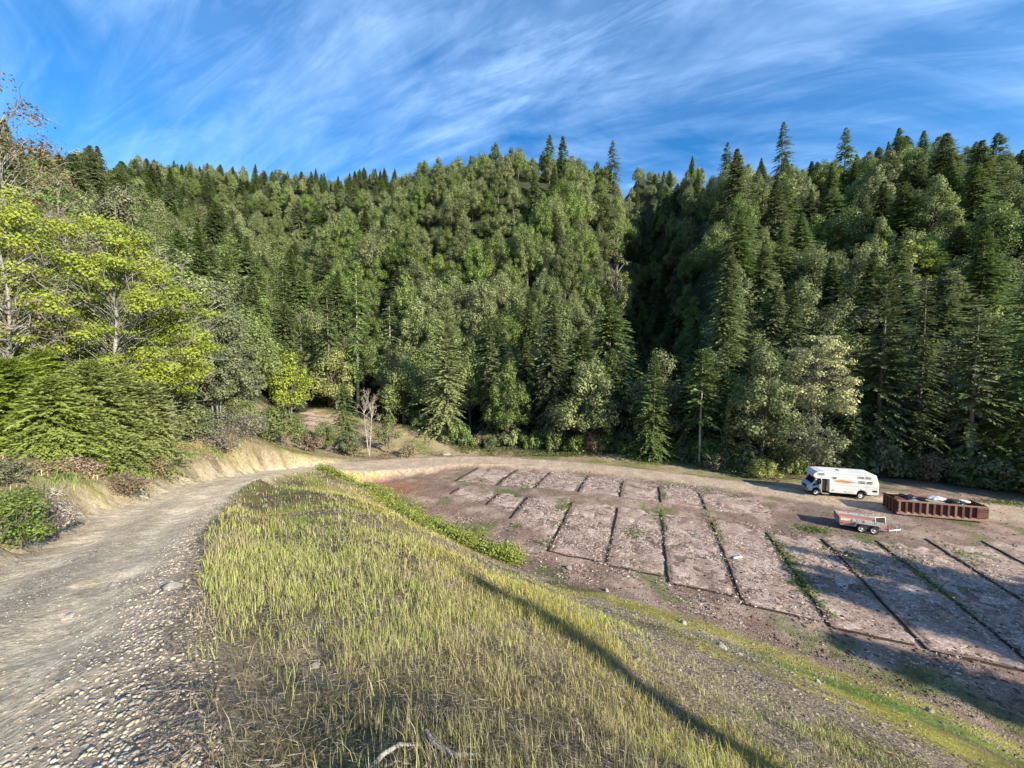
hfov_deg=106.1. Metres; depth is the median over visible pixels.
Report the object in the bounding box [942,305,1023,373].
oak tree
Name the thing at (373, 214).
oak tree
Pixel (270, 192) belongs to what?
fir tree
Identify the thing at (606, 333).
fir tree
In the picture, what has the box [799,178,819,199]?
oak tree
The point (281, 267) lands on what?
fir tree
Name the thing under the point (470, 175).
oak tree
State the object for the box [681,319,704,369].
fir tree
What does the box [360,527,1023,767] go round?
scree
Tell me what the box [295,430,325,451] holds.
dry shrub
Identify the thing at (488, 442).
leafy shrub
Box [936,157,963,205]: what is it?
fir tree
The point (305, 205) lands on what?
oak tree
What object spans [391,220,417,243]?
oak tree
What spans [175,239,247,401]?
fir tree
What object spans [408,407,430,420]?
bramble bush
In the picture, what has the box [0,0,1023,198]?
sky
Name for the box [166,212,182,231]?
oak tree
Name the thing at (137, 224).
fir tree
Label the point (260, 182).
fir tree
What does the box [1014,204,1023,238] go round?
oak tree
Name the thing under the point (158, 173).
fir tree
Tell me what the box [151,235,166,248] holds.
oak tree
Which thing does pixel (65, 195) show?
oak tree
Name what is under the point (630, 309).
oak tree
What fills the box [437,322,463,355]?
fir tree
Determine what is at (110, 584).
rock
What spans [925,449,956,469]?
bramble bush
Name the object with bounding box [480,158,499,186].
oak tree
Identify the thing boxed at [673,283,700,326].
oak tree
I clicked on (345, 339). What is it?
oak tree
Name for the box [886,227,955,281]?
oak tree
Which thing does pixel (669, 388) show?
oak tree
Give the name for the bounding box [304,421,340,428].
planting bed
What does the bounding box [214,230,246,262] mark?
oak tree
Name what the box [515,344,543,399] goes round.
oak tree
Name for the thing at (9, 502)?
leafy shrub
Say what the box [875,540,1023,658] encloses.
planting bed
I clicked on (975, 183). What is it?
fir tree
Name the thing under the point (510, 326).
oak tree
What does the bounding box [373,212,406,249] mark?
oak tree
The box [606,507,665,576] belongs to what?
planting bed
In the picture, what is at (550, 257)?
oak tree
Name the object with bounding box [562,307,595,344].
oak tree
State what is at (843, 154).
fir tree
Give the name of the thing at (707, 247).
oak tree
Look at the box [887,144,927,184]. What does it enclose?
oak tree
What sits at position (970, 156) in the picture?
fir tree
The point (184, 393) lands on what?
maple tree
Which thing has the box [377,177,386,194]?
fir tree
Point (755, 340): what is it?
oak tree
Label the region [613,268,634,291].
oak tree
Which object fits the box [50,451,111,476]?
dry bush
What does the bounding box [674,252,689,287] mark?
oak tree
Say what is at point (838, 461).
leafy shrub
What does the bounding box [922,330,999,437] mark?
tree
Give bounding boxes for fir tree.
[0,118,22,160]
[0,132,41,188]
[0,346,83,432]
[0,356,110,470]
[0,373,150,494]
[5,359,196,478]
[33,144,64,185]
[36,189,50,209]
[52,153,95,198]
[55,154,64,169]
[58,154,89,190]
[72,368,184,479]
[78,145,109,191]
[90,146,110,174]
[91,190,108,219]
[94,184,102,194]
[103,168,115,187]
[104,163,136,195]
[110,182,116,202]
[118,161,136,187]
[124,212,157,256]
[125,380,212,483]
[126,168,133,178]
[131,159,139,175]
[134,171,143,181]
[135,183,145,205]
[142,158,149,166]
[143,165,148,179]
[143,178,161,203]
[144,164,164,197]
[153,165,164,190]
[153,185,165,197]
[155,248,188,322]
[158,182,184,217]
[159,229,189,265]
[163,167,181,201]
[167,184,182,204]
[169,204,181,221]
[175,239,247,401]
[177,200,184,210]
[178,164,185,176]
[178,185,189,204]
[183,198,193,223]
[184,222,223,282]
[185,167,194,180]
[193,237,236,311]
[198,171,216,197]
[198,186,213,216]
[199,196,206,212]
[201,201,237,248]
[211,177,217,192]
[216,164,223,175]
[218,260,236,301]
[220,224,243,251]
[221,214,233,230]
[222,175,228,189]
[227,236,275,316]
[230,210,238,225]
[235,178,246,205]
[237,281,283,385]
[239,258,276,339]
[241,203,250,224]
[243,180,250,189]
[247,258,272,317]
[248,173,260,191]
[250,184,256,194]
[251,164,258,179]
[258,177,263,187]
[259,255,276,285]
[260,171,268,184]
[261,341,306,409]
[266,304,308,408]
[267,172,275,185]
[267,187,273,202]
[270,263,307,372]
[279,255,301,308]
[282,195,292,219]
[284,199,305,235]
[284,249,295,263]
[288,269,324,316]
[289,244,300,265]
[293,317,315,367]
[302,205,321,238]
[302,293,322,338]
[304,232,320,269]
[306,183,312,195]
[307,171,315,189]
[310,254,332,303]
[313,168,318,184]
[316,279,343,405]
[317,180,322,191]
[317,205,327,229]
[320,180,326,198]
[321,173,327,186]
[325,383,363,453]
[326,270,354,339]
[335,187,339,203]
[336,176,340,191]
[343,263,378,407]
[344,178,351,197]
[346,173,351,187]
[348,177,358,211]
[351,171,357,185]
[356,170,362,190]
[356,206,370,241]
[361,168,370,187]
[363,182,368,196]
[371,183,378,201]
[375,300,400,419]
[377,170,383,190]
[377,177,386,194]
[379,268,405,315]
[381,168,387,186]
[387,181,394,198]
[398,177,404,193]
[415,297,469,442]
[420,331,477,417]
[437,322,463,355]
[464,317,514,414]
[475,314,497,365]
[477,330,504,435]
[511,337,543,433]
[514,295,537,353]
[524,172,540,219]
[527,292,571,430]
[528,315,542,364]
[531,309,577,450]
[539,134,557,173]
[540,331,613,450]
[546,165,558,197]
[548,220,561,261]
[556,136,571,178]
[587,350,633,430]
[589,298,645,420]
[595,354,648,454]
[603,140,623,195]
[620,353,681,465]
[625,333,646,383]
[627,358,639,390]
[630,340,648,370]
[634,189,639,205]
[637,242,647,273]
[638,228,649,247]
[638,354,694,446]
[640,215,648,238]
[648,214,662,239]
[652,174,658,185]
[655,200,661,214]
[657,314,675,350]
[658,373,724,461]
[659,186,671,218]
[662,333,674,375]
[664,183,680,220]
[667,171,674,188]
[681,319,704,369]
[681,331,707,373]
[689,156,695,176]
[692,180,699,194]
[693,170,702,192]
[693,188,704,222]
[693,248,752,373]
[696,202,728,259]
[700,279,752,409]
[701,210,761,313]
[701,238,732,300]
[709,330,750,448]
[716,142,732,177]
[717,148,757,238]
[717,405,735,463]
[734,427,756,472]
[735,216,771,278]
[742,293,784,353]
[744,241,789,327]
[744,348,804,448]
[748,285,795,380]
[755,170,764,195]
[757,163,769,185]
[757,175,793,251]
[762,176,806,240]
[767,229,819,308]
[770,121,795,181]
[772,291,814,427]
[779,164,788,179]
[780,155,790,175]
[786,213,818,267]
[789,354,873,460]
[790,189,817,245]
[806,161,822,192]
[809,327,876,431]
[813,162,826,192]
[815,257,857,334]
[818,187,848,237]
[820,163,843,202]
[826,262,932,465]
[834,127,858,189]
[834,396,869,470]
[842,162,861,196]
[843,252,892,346]
[848,154,861,174]
[850,298,918,408]
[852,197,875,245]
[853,331,928,444]
[860,180,896,248]
[868,240,923,347]
[874,146,885,159]
[874,181,932,255]
[883,142,891,159]
[887,128,906,163]
[888,276,953,456]
[892,137,911,175]
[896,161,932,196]
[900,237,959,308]
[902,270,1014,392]
[904,136,916,170]
[908,288,986,416]
[915,309,1023,483]
[916,130,934,165]
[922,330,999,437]
[926,132,973,196]
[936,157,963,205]
[937,226,980,281]
[945,343,1023,469]
[948,225,1023,365]
[954,275,1023,470]
[955,162,1019,247]
[956,139,1023,206]
[962,141,979,175]
[987,132,1014,172]
[998,404,1023,492]
[1006,153,1022,183]
[1012,150,1023,182]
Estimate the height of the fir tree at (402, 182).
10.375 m
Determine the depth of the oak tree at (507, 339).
97.04 m
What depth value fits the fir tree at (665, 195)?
230.18 m
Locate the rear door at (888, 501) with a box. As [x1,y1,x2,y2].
[883,493,896,511]
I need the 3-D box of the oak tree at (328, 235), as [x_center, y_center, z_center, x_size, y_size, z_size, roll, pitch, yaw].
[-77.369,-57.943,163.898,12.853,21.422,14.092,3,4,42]
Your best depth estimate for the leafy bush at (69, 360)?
26.51 m
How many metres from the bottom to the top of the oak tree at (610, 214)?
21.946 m
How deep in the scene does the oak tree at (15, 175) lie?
84.74 m
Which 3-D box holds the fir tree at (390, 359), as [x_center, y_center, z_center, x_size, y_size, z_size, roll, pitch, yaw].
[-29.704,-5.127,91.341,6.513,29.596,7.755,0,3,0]
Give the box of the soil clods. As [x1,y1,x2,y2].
[426,480,1023,720]
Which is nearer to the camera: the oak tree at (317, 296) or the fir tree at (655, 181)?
the oak tree at (317, 296)
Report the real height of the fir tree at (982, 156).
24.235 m
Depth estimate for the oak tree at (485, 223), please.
153.85 m
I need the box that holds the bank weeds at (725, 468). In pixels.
[405,422,791,481]
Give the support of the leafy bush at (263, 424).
on the ground at (270, 457)
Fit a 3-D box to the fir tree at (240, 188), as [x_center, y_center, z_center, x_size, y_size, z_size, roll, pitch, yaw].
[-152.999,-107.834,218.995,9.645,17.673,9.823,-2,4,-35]
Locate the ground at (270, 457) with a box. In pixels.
[0,171,1023,767]
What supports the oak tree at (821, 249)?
on the ground at (270, 457)
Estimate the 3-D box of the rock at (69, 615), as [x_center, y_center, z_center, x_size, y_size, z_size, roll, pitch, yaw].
[-5.495,2.880,4.774,0.115,0.079,0.143,-2,4,-27]
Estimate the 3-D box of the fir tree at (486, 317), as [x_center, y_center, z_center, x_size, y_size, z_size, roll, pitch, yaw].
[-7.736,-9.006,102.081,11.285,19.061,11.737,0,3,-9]
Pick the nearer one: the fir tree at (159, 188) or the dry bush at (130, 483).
the dry bush at (130, 483)
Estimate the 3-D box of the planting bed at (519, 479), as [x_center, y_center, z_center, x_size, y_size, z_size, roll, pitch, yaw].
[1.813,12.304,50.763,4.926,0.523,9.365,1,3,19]
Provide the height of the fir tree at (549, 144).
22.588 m
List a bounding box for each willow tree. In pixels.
[167,277,263,429]
[208,345,269,428]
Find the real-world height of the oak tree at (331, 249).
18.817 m
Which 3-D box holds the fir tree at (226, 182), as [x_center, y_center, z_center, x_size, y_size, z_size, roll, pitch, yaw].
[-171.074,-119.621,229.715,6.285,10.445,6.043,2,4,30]
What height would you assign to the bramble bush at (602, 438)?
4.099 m
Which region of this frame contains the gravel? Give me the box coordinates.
[0,483,248,767]
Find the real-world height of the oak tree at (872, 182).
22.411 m
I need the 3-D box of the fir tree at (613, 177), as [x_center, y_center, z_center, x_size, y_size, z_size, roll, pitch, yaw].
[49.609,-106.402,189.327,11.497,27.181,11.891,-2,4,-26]
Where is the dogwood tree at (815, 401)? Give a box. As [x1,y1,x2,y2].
[779,327,864,466]
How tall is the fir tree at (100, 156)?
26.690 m
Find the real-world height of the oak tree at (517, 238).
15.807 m
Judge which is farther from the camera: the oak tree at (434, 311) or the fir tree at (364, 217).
the fir tree at (364, 217)
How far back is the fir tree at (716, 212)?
122.45 m
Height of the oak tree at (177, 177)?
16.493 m
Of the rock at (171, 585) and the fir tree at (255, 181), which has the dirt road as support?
the rock at (171, 585)
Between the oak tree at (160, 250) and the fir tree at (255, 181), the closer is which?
the oak tree at (160, 250)
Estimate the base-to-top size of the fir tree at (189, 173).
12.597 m
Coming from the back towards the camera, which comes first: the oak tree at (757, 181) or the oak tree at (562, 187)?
the oak tree at (562, 187)
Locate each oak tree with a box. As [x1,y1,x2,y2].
[2,160,122,314]
[3,168,26,201]
[13,263,130,367]
[20,161,54,192]
[25,156,60,182]
[25,173,64,200]
[28,189,97,253]
[54,182,84,208]
[63,181,85,204]
[66,212,128,258]
[71,189,95,209]
[76,183,172,340]
[86,192,125,218]
[96,171,108,189]
[123,194,151,224]
[127,185,157,217]
[127,248,228,402]
[127,334,170,360]
[134,239,186,284]
[137,210,175,237]
[141,219,169,247]
[145,200,180,225]
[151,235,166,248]
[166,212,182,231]
[172,167,183,187]
[175,179,195,197]
[179,206,196,226]
[185,177,201,197]
[188,203,214,237]
[206,307,283,395]
[207,223,243,244]
[210,191,230,215]
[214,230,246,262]
[214,241,247,281]
[218,270,247,308]
[230,304,283,392]
[233,193,244,211]
[234,213,254,239]
[236,280,283,340]
[239,229,264,257]
[246,197,259,212]
[246,257,280,297]
[247,214,268,236]
[251,198,270,217]
[257,231,283,259]
[263,280,280,318]
[265,256,278,282]
[268,218,287,239]
[271,234,295,261]
[278,187,293,213]
[280,212,295,234]
[289,306,333,349]
[290,268,320,298]
[292,254,310,279]
[299,194,317,213]
[300,352,318,396]
[302,285,334,313]
[304,245,323,279]
[304,326,343,364]
[308,342,354,384]
[312,224,345,260]
[315,241,345,270]
[315,262,358,305]
[330,247,360,274]
[333,208,363,246]
[336,327,367,358]
[340,333,382,388]
[344,232,368,265]
[345,260,364,288]
[350,280,382,314]
[351,191,369,211]
[352,231,390,281]
[353,304,377,338]
[364,205,386,230]
[364,259,389,295]
[368,330,401,362]
[369,316,396,341]
[369,349,402,386]
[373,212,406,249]
[376,358,432,423]
[378,320,414,360]
[381,236,399,272]
[381,341,422,400]
[383,199,401,227]
[383,234,410,277]
[385,184,413,222]
[387,270,423,330]
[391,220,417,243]
[396,233,427,280]
[396,295,434,357]
[398,260,430,297]
[399,201,423,227]
[401,337,446,407]
[405,358,470,420]
[409,229,432,262]
[412,179,432,213]
[412,309,464,358]
[414,275,454,317]
[415,160,431,180]
[415,174,435,194]
[418,203,438,229]
[421,307,454,339]
[423,253,452,282]
[426,226,444,247]
[430,177,448,213]
[431,281,478,331]
[434,164,447,185]
[435,197,467,230]
[435,226,454,261]
[438,260,464,288]
[440,184,468,220]
[442,236,465,270]
[445,170,463,193]
[449,353,489,423]
[450,216,477,254]
[452,187,488,222]
[452,308,480,354]
[454,165,473,183]
[454,241,492,286]
[457,333,496,377]
[463,237,487,267]
[464,277,504,336]
[465,156,477,175]
[466,166,476,188]
[466,282,497,318]
[471,176,491,196]
[473,153,495,181]
[474,351,540,408]
[476,189,498,220]
[476,214,496,243]
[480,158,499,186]
[481,233,515,276]
[483,358,532,433]
[485,313,530,356]
[487,271,520,310]
[488,142,503,168]
[490,205,512,237]
[490,258,526,288]
[491,168,505,203]
[493,285,538,344]
[494,329,519,359]
[498,154,514,181]
[504,186,525,214]
[506,233,528,266]
[508,223,541,247]
[509,152,527,179]
[509,208,525,230]
[514,229,541,287]
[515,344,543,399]
[518,284,536,303]
[527,190,553,253]
[528,234,556,258]
[532,241,561,278]
[532,266,557,299]
[533,274,565,315]
[533,289,551,327]
[538,150,548,172]
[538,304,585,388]
[543,154,557,181]
[547,194,569,224]
[548,178,582,210]
[548,358,620,448]
[550,243,579,301]
[555,232,580,273]
[557,214,573,242]
[558,192,592,226]
[559,162,577,183]
[561,297,589,332]
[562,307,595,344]
[564,290,589,314]
[568,224,599,262]
[570,156,587,176]
[570,217,593,246]
[570,263,590,293]
[571,170,592,196]
[573,242,590,273]
[574,185,599,223]
[577,273,609,310]
[583,169,595,190]
[587,229,613,261]
[588,257,609,283]
[590,160,603,186]
[590,182,612,220]
[593,194,621,233]
[600,269,633,316]
[601,166,613,181]
[602,218,628,267]
[613,199,625,231]
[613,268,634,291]
[618,292,633,321]
[621,375,644,431]
[622,260,638,285]
[622,347,695,442]
[623,218,635,241]
[626,240,638,267]
[627,310,642,338]
[630,263,646,298]
[647,257,658,281]
[648,333,664,354]
[655,214,668,236]
[662,252,679,273]
[663,194,674,213]
[665,212,677,243]
[668,230,689,255]
[672,331,689,365]
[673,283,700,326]
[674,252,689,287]
[677,251,702,286]
[678,171,693,197]
[681,217,702,252]
[682,190,697,216]
[682,296,701,329]
[684,348,739,432]
[688,221,743,280]
[699,180,724,218]
[705,175,747,210]
[716,190,760,230]
[722,344,805,468]
[729,329,787,392]
[743,172,771,236]
[749,226,780,264]
[752,239,787,278]
[768,276,832,368]
[777,247,844,305]
[781,241,850,300]
[784,287,822,344]
[788,165,811,189]
[789,190,825,227]
[797,213,836,250]
[798,293,904,374]
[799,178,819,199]
[800,347,851,422]
[809,158,842,192]
[811,205,876,254]
[819,250,859,283]
[829,241,894,314]
[832,242,868,264]
[840,184,876,211]
[850,159,877,182]
[851,163,895,214]
[854,217,896,258]
[855,336,967,419]
[872,149,910,198]
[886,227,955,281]
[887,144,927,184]
[890,187,936,224]
[892,273,967,333]
[901,173,964,239]
[919,205,978,254]
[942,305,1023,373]
[956,198,1023,267]
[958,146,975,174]
[968,285,1023,325]
[976,255,1023,314]
[976,365,1023,423]
[979,180,1023,232]
[990,160,1023,198]
[998,150,1015,165]
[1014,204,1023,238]
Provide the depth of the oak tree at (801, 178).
145.91 m
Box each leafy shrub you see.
[0,451,39,484]
[0,479,61,548]
[258,400,307,446]
[259,408,283,436]
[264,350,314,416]
[290,429,314,443]
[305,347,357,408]
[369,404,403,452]
[410,411,431,426]
[438,426,458,439]
[448,419,470,442]
[458,433,478,445]
[479,430,492,439]
[483,435,496,447]
[493,431,505,445]
[503,425,522,446]
[528,428,545,447]
[558,440,570,451]
[614,426,638,449]
[682,439,702,459]
[706,434,737,455]
[819,451,857,468]
[850,457,880,475]
[865,435,910,477]
[887,458,912,477]
[943,467,980,487]
[960,451,1023,490]
[972,451,1023,468]
[982,472,1023,492]
[1011,463,1023,488]
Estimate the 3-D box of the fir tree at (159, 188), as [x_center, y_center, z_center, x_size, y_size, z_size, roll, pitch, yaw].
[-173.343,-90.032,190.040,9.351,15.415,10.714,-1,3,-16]
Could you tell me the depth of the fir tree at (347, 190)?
208.71 m
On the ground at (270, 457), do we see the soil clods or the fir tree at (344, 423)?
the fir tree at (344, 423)
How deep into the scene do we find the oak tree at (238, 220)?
174.14 m
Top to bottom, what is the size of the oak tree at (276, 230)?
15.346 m
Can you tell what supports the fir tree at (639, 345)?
on the ground at (270, 457)
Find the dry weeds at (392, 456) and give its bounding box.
[254,388,480,459]
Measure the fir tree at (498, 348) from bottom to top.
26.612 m
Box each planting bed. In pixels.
[296,411,336,417]
[299,416,336,423]
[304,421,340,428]
[450,488,493,500]
[455,468,512,484]
[487,493,523,511]
[497,469,545,487]
[510,496,569,539]
[535,472,583,490]
[548,502,615,562]
[578,476,619,495]
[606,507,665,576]
[619,481,657,500]
[658,486,698,506]
[661,514,732,596]
[698,493,770,516]
[711,520,819,621]
[766,532,915,645]
[821,536,1023,671]
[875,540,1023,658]
[924,538,1023,601]
[981,541,1023,563]
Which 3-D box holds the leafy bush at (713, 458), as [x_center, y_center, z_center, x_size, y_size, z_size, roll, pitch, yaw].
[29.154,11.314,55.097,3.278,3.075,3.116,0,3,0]
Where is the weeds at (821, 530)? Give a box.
[466,469,1023,635]
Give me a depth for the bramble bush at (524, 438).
71.50 m
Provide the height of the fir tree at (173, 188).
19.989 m
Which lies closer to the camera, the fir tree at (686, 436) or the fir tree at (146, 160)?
the fir tree at (686, 436)
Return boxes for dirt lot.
[362,432,1023,742]
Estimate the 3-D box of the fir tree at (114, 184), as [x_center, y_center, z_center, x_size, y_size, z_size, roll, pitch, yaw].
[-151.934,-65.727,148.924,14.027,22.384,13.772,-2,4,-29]
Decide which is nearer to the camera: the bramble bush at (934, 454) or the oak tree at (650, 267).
the bramble bush at (934, 454)
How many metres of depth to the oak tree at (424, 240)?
147.48 m
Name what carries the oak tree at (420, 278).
on the ground at (270, 457)
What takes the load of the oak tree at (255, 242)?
on the ground at (270, 457)
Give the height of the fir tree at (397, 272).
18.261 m
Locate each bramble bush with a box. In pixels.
[401,407,418,424]
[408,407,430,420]
[507,427,526,445]
[518,434,531,448]
[540,423,564,450]
[567,432,585,453]
[595,432,614,453]
[612,439,629,453]
[626,443,643,453]
[655,441,677,458]
[690,435,721,462]
[726,447,752,467]
[764,441,800,474]
[775,444,807,466]
[785,456,812,474]
[900,451,919,462]
[902,458,932,479]
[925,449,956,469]
[929,457,960,481]
[954,463,1002,490]
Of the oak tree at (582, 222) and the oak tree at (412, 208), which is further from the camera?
the oak tree at (412, 208)
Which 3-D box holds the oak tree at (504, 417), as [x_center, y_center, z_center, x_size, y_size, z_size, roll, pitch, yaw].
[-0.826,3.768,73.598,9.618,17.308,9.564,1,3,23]
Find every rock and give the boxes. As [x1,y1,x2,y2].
[61,612,74,620]
[107,582,116,586]
[162,582,182,590]
[309,662,320,668]
[716,641,726,648]
[924,707,934,713]
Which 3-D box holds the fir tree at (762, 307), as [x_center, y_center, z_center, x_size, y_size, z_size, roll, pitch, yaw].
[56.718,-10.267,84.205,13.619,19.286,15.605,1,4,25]
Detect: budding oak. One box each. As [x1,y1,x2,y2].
[0,65,95,320]
[0,231,114,358]
[20,206,130,316]
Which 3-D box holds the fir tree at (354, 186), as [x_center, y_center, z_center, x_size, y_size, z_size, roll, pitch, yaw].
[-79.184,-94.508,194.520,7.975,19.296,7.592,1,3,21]
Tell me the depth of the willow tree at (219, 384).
41.19 m
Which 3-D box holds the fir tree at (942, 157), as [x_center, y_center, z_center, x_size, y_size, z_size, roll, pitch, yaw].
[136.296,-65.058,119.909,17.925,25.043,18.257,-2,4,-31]
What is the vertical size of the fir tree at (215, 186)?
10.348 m
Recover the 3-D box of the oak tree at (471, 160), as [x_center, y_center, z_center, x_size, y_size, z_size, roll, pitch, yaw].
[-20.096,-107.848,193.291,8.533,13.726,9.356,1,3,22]
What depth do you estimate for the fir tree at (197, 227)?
101.91 m
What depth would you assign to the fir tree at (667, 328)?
141.04 m
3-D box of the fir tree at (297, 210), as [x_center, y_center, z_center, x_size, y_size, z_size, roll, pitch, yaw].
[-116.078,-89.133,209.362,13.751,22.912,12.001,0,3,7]
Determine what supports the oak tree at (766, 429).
on the ground at (270, 457)
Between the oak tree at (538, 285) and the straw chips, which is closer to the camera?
the straw chips
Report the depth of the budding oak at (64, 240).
35.38 m
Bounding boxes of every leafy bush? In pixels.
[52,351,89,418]
[157,395,208,442]
[183,407,229,439]
[214,387,261,429]
[240,414,273,436]
[311,420,337,450]
[338,431,363,456]
[702,452,726,468]
[744,456,783,479]
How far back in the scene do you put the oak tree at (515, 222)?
151.83 m
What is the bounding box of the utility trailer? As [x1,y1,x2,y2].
[833,510,903,534]
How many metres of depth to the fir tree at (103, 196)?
112.03 m
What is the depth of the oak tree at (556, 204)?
150.94 m
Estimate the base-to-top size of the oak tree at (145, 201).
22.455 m
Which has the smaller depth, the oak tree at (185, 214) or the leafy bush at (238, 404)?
the leafy bush at (238, 404)
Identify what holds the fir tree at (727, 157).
on the ground at (270, 457)
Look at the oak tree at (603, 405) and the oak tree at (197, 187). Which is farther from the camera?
the oak tree at (197, 187)
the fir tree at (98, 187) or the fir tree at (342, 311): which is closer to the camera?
the fir tree at (342, 311)
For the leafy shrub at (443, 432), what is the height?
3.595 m
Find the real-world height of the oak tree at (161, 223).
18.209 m
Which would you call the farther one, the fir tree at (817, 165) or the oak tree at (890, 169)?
the fir tree at (817, 165)
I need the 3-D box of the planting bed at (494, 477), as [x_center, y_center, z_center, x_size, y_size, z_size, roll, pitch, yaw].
[-3.302,12.304,51.900,5.679,0.333,7.804,1,3,20]
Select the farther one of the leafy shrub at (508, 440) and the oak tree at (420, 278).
the oak tree at (420, 278)
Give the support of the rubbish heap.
in the dumpster
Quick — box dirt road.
[0,455,1023,767]
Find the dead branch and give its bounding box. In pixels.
[367,729,478,767]
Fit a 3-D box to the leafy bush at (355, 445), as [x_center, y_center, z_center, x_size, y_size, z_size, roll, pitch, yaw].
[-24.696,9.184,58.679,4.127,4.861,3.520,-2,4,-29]
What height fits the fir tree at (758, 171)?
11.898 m
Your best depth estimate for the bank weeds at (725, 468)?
66.26 m
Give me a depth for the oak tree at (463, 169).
184.42 m
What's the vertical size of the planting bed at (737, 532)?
0.323 m
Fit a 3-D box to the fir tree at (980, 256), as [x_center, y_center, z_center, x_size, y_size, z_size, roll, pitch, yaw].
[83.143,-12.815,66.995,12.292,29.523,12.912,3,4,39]
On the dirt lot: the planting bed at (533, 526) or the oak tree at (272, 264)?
the planting bed at (533, 526)
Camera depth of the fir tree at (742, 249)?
95.92 m
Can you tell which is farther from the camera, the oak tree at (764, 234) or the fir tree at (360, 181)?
the fir tree at (360, 181)
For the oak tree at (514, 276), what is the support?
on the ground at (270, 457)
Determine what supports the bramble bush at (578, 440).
on the ground at (270, 457)
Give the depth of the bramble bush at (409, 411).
85.41 m
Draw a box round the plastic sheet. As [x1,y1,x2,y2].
[927,496,946,500]
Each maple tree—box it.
[0,181,110,360]
[0,210,231,435]
[97,275,217,437]
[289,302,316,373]
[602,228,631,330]
[859,241,893,274]
[894,239,937,290]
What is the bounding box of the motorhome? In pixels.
[801,466,878,498]
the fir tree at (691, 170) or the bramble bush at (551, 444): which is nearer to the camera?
the bramble bush at (551, 444)
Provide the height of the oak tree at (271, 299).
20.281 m
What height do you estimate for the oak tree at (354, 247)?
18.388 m
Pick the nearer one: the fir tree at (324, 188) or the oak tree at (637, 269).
the oak tree at (637, 269)
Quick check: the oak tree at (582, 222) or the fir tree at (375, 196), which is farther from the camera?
the fir tree at (375, 196)
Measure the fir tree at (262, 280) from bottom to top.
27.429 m
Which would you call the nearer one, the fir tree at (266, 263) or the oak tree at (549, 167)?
the fir tree at (266, 263)
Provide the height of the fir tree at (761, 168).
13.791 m
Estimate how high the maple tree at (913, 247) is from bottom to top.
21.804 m
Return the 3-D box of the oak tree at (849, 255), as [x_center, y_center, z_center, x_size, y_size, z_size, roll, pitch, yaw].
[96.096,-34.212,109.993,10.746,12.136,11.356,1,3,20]
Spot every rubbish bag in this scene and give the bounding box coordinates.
[903,494,915,499]
[946,499,960,503]
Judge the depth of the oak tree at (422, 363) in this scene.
91.95 m
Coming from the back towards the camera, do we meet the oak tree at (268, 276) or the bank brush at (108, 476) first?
the oak tree at (268, 276)
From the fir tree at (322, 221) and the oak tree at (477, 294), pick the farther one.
the fir tree at (322, 221)
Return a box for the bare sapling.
[353,388,383,455]
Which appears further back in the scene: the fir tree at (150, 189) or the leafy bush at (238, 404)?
the fir tree at (150, 189)
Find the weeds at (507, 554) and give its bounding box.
[300,462,526,566]
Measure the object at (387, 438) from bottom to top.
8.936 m
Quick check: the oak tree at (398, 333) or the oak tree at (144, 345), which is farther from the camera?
the oak tree at (398, 333)
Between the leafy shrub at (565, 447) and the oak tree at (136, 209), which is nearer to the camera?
the leafy shrub at (565, 447)
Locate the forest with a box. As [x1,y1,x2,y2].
[0,135,1023,450]
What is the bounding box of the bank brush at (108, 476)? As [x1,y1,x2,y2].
[0,426,350,519]
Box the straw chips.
[451,471,1023,685]
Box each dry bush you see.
[2,449,76,474]
[22,485,85,537]
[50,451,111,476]
[106,464,157,497]
[139,454,177,476]
[320,440,340,450]
[398,441,417,457]
[423,414,440,432]
[472,433,487,446]
[583,430,604,452]
[589,428,607,441]
[673,444,685,458]
[905,450,946,481]
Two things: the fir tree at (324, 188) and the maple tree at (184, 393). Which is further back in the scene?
the fir tree at (324, 188)
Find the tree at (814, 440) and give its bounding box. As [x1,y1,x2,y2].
[785,409,851,475]
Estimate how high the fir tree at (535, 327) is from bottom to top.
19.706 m
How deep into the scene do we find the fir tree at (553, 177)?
168.08 m
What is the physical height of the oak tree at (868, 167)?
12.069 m
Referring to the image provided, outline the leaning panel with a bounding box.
[875,517,885,525]
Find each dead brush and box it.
[190,411,256,453]
[216,400,270,439]
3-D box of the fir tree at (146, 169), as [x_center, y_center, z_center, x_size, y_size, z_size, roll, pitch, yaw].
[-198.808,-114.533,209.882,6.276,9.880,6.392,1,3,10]
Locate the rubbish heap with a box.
[910,499,950,503]
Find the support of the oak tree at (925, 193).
on the ground at (270, 457)
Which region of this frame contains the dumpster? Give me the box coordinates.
[882,492,988,521]
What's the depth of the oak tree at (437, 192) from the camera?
169.86 m
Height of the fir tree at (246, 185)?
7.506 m
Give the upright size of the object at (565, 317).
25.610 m
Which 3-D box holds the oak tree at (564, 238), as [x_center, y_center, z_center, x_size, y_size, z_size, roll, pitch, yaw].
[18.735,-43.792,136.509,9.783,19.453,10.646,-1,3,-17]
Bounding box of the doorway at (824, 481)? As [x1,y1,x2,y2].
[820,479,826,490]
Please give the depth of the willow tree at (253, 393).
44.91 m
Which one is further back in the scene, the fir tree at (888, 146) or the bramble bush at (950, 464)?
the fir tree at (888, 146)
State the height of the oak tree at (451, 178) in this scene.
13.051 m
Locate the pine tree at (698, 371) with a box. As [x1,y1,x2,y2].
[679,348,723,463]
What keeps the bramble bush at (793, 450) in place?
on the ground at (270, 457)
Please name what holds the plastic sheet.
on the rubbish heap
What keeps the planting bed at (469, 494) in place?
on the dirt lot
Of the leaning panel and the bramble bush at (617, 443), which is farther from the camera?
the bramble bush at (617, 443)
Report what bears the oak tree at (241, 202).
on the ground at (270, 457)
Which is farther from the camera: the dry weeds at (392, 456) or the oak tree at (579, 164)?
the oak tree at (579, 164)

